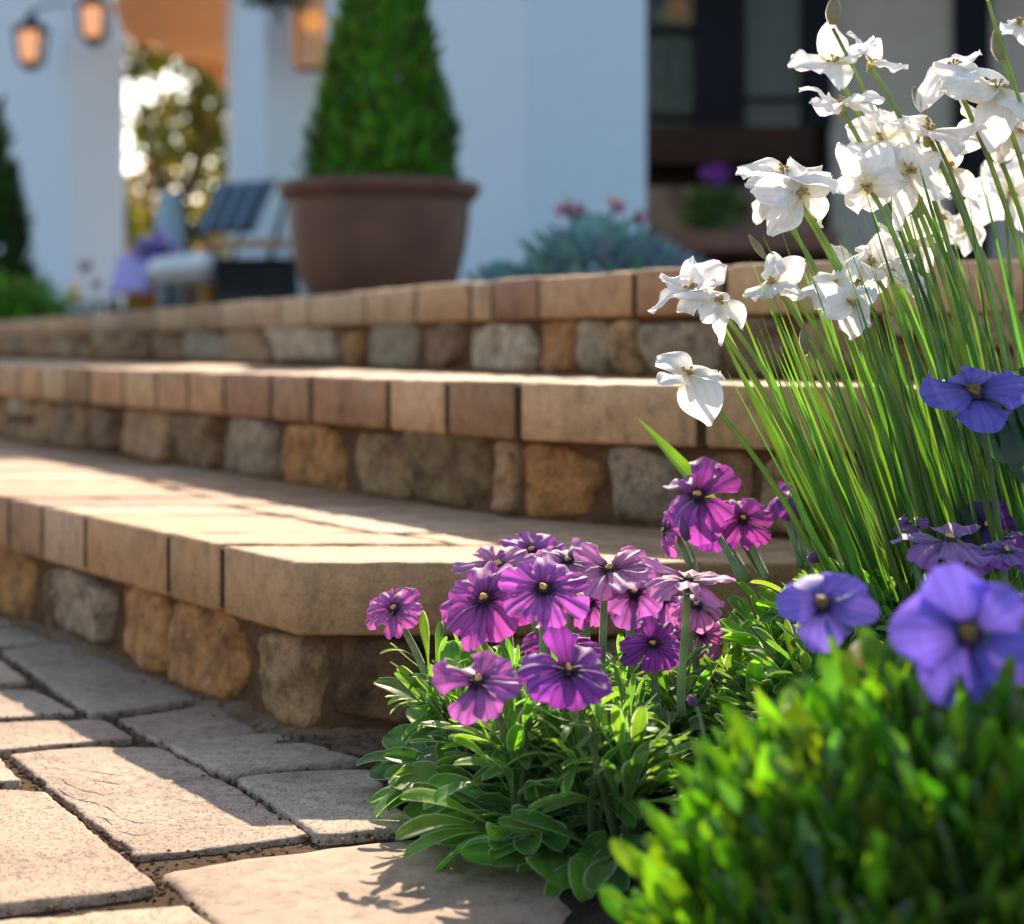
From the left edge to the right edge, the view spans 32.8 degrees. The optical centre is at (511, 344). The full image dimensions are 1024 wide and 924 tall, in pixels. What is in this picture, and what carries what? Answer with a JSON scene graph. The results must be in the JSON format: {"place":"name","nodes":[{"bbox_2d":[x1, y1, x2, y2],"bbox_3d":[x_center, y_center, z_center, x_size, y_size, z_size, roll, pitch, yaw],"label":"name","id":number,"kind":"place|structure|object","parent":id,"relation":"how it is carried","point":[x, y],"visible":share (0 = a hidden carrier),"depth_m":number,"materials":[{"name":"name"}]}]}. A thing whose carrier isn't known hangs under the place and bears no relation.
{"place":"outdoors","nodes":[
{"label":"outdoors","id":0,"kind":"place"},
{"bbox_2d":[125,35,226,247],"label":"sky","id":1,"kind":"structure","parent":0,"point":[129,95],"materials":[{"name":"white"}]},
{"bbox_2d":[0,614,486,754],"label":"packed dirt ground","id":2,"kind":"structure","parent":0,"point":[272,721],"depth_m":1.57,"materials":[{"name":"soil"}]},
{"bbox_2d":[0,649,508,920],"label":"ground","id":3,"kind":"structure","parent":0,"point":[167,894],"depth_m":1.14,"materials":[{"name":"soil"}]},
{"bbox_2d":[125,159,196,310],"bbox_3d":[-5.293,-1.272,24.992,1.541,2.804,1.442,0,0,0],"label":"garden tree","id":4,"kind":"object","parent":3,"relation":"on","point":[147,188],"visible":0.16,"depth_m":24.79,"materials":[{"name":"green plant"}]},
{"bbox_2d":[125,179,226,308],"bbox_3d":[-5.924,-1.853,37.980,7.216,4.058,3.425,0,0,0],"label":"garden tree","id":5,"kind":"object","parent":3,"relation":"on","point":[207,295],"visible":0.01,"depth_m":37.81,"materials":[{"name":"green plant"}]},
{"bbox_2d":[152,120,226,304],"bbox_3d":[-4.584,-1.712,25.961,2.125,3.695,1.994,0,0,38],"label":"garden tree","id":6,"kind":"object","parent":3,"relation":"on","point":[204,178],"visible":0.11,"depth_m":25.66,"materials":[{"name":"green plant"}]},
{"bbox_2d":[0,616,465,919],"bbox_3d":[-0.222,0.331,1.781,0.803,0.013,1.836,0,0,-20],"label":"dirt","id":7,"kind":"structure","parent":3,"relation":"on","point":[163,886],"depth_m":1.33,"materials":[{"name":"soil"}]},
{"bbox_2d":[0,437,883,728],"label":"stone step","id":8,"kind":"object","parent":3,"relation":"on","point":[258,593],"visible":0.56,"depth_m":1.66,"materials":[{"name":"stone"}]},
{"bbox_2d":[0,360,1009,540],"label":"stone step","id":9,"kind":"object","parent":8,"relation":"on","point":[586,449],"visible":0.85,"depth_m":1.96,"materials":[{"name":"stone"}]},
{"bbox_2d":[0,260,1023,382],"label":"stone step","id":10,"kind":"object","parent":9,"relation":"on","point":[608,324],"visible":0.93,"depth_m":2.46,"materials":[{"name":"stone"}]},
{"bbox_2d":[0,0,1023,316],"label":"house","id":11,"kind":"structure","parent":3,"relation":"on","point":[550,102],"depth_m":8.02,"materials":[{"name":"white paint"}]},
{"bbox_2d":[11,2,68,70],"bbox_3d":[-3.675,-2.467,13.921,0.642,0.566,0.312,0,0,-7],"label":"wall lantern","id":12,"kind":"object","parent":11,"relation":"attached to","point":[31,29],"depth_m":13.83,"materials":[{"name":"black metal"}]},
{"bbox_2d":[74,0,114,46],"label":"wall lantern","id":13,"kind":"object","parent":11,"relation":"attached to","point":[94,13],"depth_m":13.63,"materials":[{"name":"orange glass"}]},
{"bbox_2d":[238,0,310,25],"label":"hanging fern","id":14,"kind":"object","parent":11,"relation":"hanging from","point":[293,4],"visible":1,"depth_m":8.28,"materials":[{"name":"green plant"}]},
{"bbox_2d":[292,0,325,72],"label":"wooden lantern","id":15,"kind":"object","parent":11,"relation":"hanging from","point":[311,21],"visible":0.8,"depth_m":8.50,"materials":[{"name":"orange wood"}]},
{"bbox_2d":[647,0,692,125],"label":"window pane","id":16,"kind":"object","parent":11,"relation":"attached to","point":[667,99],"visible":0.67,"depth_m":8.74,"materials":[{"name":"grey glass"}]},
{"bbox_2d":[646,0,723,125],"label":"window","id":17,"kind":"structure","parent":11,"relation":"in","point":[708,15],"depth_m":7.98,"materials":[{"name":"black glass"}]},
{"bbox_2d":[677,162,748,230],"bbox_3d":[0.860,-0.620,7.450,0.308,0.317,0.242,0,0,0],"label":"flowering plant","id":18,"kind":"object","parent":11,"relation":"on","point":[720,196],"visible":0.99,"depth_m":7.42,"materials":[{"name":"green plant"}]},
{"bbox_2d":[724,0,831,128],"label":"window","id":19,"kind":"structure","parent":11,"relation":"in","point":[761,37],"depth_m":8.14,"materials":[{"name":"black glass"}]},
{"bbox_2d":[829,0,952,260],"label":"door panel","id":20,"kind":"structure","parent":11,"relation":"in","point":[918,34],"depth_m":8.02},
{"bbox_2d":[990,0,1023,259],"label":"door panel","id":21,"kind":"structure","parent":11,"relation":"in","point":[1004,10],"depth_m":8.03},
{"bbox_2d":[546,762,690,923],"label":"flower bed soil","id":22,"kind":"structure","parent":3,"relation":"on","point":[592,910],"depth_m":1.02,"materials":[{"name":"brown soil"}]},
{"bbox_2d":[355,532,735,902],"bbox_3d":[0.050,0.246,1.187,0.282,0.212,0.357,0,0,-13],"label":"purple flower plant","id":23,"kind":"object","parent":22,"relation":"on","point":[569,739],"visible":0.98,"depth_m":1.15,"materials":[{"name":"green plant"}]},
{"bbox_2d":[637,418,770,588],"bbox_3d":[0.172,0.193,1.369,0.150,0.274,0.010,0,0,0],"label":"strap leaf seedling","id":24,"kind":"object","parent":22,"relation":"on","point":[679,461],"visible":0.41,"depth_m":1.37,"materials":[{"name":"green plant"}]},
{"bbox_2d":[656,456,926,766],"bbox_3d":[0.203,0.208,1.235,0.248,0.244,0.397,0,0,20],"label":"purple flower plant","id":25,"kind":"object","parent":22,"relation":"on","point":[755,653],"visible":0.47,"depth_m":1.27,"materials":[{"name":"green plant"}]},
{"bbox_2d":[647,157,966,650],"bbox_3d":[0.250,0.091,1.266,0.308,0.457,0.243,0,0,0],"label":"white flower plant","id":26,"kind":"object","parent":22,"relation":"on","point":[773,184],"visible":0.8,"depth_m":1.24,"materials":[{"name":"green plant"}]},
{"bbox_2d":[599,563,1023,923],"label":"blue flower plant","id":27,"kind":"object","parent":22,"relation":"on","point":[842,791],"visible":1,"depth_m":0.76,"materials":[{"name":"green plant"}]},
{"bbox_2d":[724,0,1023,612],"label":"white flower plant","id":28,"kind":"object","parent":22,"relation":"on","point":[882,156],"visible":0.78,"depth_m":1.26,"materials":[{"name":"green plant"}]},
{"bbox_2d":[724,0,1023,607],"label":"white flower plant","id":29,"kind":"object","parent":22,"relation":"on","point":[997,111],"visible":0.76,"depth_m":1.25,"materials":[{"name":"green plant"}]},
{"bbox_2d":[857,499,1023,687],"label":"purple flower plant","id":30,"kind":"object","parent":22,"relation":"on","point":[928,552],"visible":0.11,"depth_m":1.14,"materials":[{"name":"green plant"}]},
{"bbox_2d":[919,365,1023,541],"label":"blue flower plant","id":31,"kind":"object","parent":22,"relation":"on","point":[970,394],"visible":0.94,"depth_m":1.16,"materials":[{"name":"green plant"}]},
{"bbox_2d":[0,615,570,923],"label":"pavement","id":32,"kind":"structure","parent":0,"point":[146,804],"depth_m":1.21,"materials":[{"name":"stone"}]},
{"bbox_2d":[277,736,361,746],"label":"twig","id":33,"kind":"object","parent":32,"relation":"on","point":[301,741],"visible":1,"depth_m":1.41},
{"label":"terrace","id":34,"kind":"structure","parent":0,"visible":0},
{"bbox_2d":[0,94,42,319],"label":"conifer","id":35,"kind":"object","parent":34,"relation":"on","point":[15,237],"visible":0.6,"depth_m":8.93,"materials":[{"name":"green plant"}]},
{"bbox_2d":[0,267,76,321],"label":"shrub","id":36,"kind":"object","parent":34,"relation":"on","point":[21,306],"visible":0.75,"depth_m":8.53,"materials":[{"name":"green plant"}]},
{"bbox_2d":[57,260,139,316],"bbox_3d":[-2.292,-0.249,9.604,0.534,0.436,0.351,0,0,0],"label":"shrub","id":37,"kind":"object","parent":34,"relation":"on","point":[113,306],"visible":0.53,"depth_m":9.57,"materials":[{"name":"pink plant"}]},
{"bbox_2d":[107,255,156,296],"bbox_3d":[-1.673,-0.314,7.700,0.191,0.208,0.266,0,0,0],"label":"planter","id":38,"kind":"object","parent":34,"relation":"on","point":[130,275],"visible":0.87,"depth_m":7.62,"materials":[{"name":"purple"}]},
{"bbox_2d":[127,229,179,260],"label":"violet blooms","id":39,"kind":"object","parent":38,"relation":"on","point":[149,247],"visible":0.9,"depth_m":7.71,"materials":[{"name":"purple plant"}]},
{"bbox_2d":[141,189,203,308],"bbox_3d":[-1.618,-0.429,8.455,0.300,0.677,0.406,0,0,-26],"label":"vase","id":40,"kind":"object","parent":34,"relation":"on","point":[171,220],"visible":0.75,"depth_m":8.26,"materials":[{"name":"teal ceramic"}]},
{"bbox_2d":[125,36,226,306],"bbox_3d":[-3.807,-1.880,21.076,2.671,4.058,1.428,0,0,0],"label":"garden tree","id":41,"kind":"object","parent":34,"relation":"on","point":[205,135],"visible":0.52,"depth_m":20.85,"materials":[{"name":"green plant"}]},
{"bbox_2d":[166,200,308,308],"bbox_3d":[-1.193,-0.392,7.856,0.639,0.604,0.611,0,0,0],"label":"patio chair","id":42,"kind":"object","parent":34,"relation":"on","point":[251,279],"visible":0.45,"depth_m":7.59,"materials":[{"name":"black metal"}]},
{"bbox_2d":[144,252,229,286],"bbox_3d":[-1.434,-0.332,7.720,0.293,0.148,0.500,0,0,0],"label":"seat pad","id":43,"kind":"object","parent":42,"relation":"on","point":[187,269],"visible":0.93,"depth_m":7.50,"materials":[{"name":"white fabric"}]},
{"bbox_2d":[191,179,278,236],"bbox_3d":[-1.270,-0.631,8.000,0.388,0.276,0.186,0,0,0],"label":"cushion","id":44,"kind":"object","parent":42,"relation":"on","point":[235,207],"visible":1,"depth_m":7.95,"materials":[{"name":"teal fabric"}]},
{"bbox_2d":[276,175,480,295],"bbox_3d":[-0.350,-0.257,4.600,0.539,0.334,0.539,0,0,0],"label":"terracotta planter","id":45,"kind":"object","parent":34,"relation":"on","point":[351,233],"visible":0.76,"depth_m":4.40,"materials":[{"name":"brown ceramic"}]},
{"bbox_2d":[292,0,466,179],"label":"conifer","id":46,"kind":"object","parent":45,"relation":"on","point":[380,118],"visible":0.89,"depth_m":4.47,"materials":[{"name":"green plant"}]},
{"bbox_2d":[461,258,531,281],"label":"succulent","id":47,"kind":"object","parent":34,"relation":"on","point":[500,269],"visible":0.81,"depth_m":3.27,"materials":[{"name":"teal plant"}]},
{"bbox_2d":[508,249,602,277],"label":"succulent","id":48,"kind":"object","parent":34,"relation":"on","point":[537,267],"visible":0.68,"depth_m":3.25,"materials":[{"name":"teal plant"}]},
{"bbox_2d":[517,192,683,268],"bbox_3d":[0.166,-0.217,3.302,0.318,0.153,0.310,0,0,0],"label":"succulent","id":49,"kind":"object","parent":34,"relation":"on","point":[603,239],"visible":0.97,"depth_m":3.22,"materials":[{"name":"green plant"}]},
{"bbox_2d":[580,238,699,273],"bbox_3d":[0.236,-0.162,3.299,0.233,0.084,0.230,0,0,0],"label":"succulent","id":50,"kind":"object","parent":34,"relation":"on","point":[638,262],"visible":0.41,"depth_m":3.23,"materials":[{"name":"teal plant"}]},
{"bbox_2d":[630,243,714,270],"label":"succulent","id":51,"kind":"object","parent":34,"relation":"on","point":[674,255],"visible":0.34,"depth_m":3.25,"materials":[{"name":"teal plant"}]}
]}

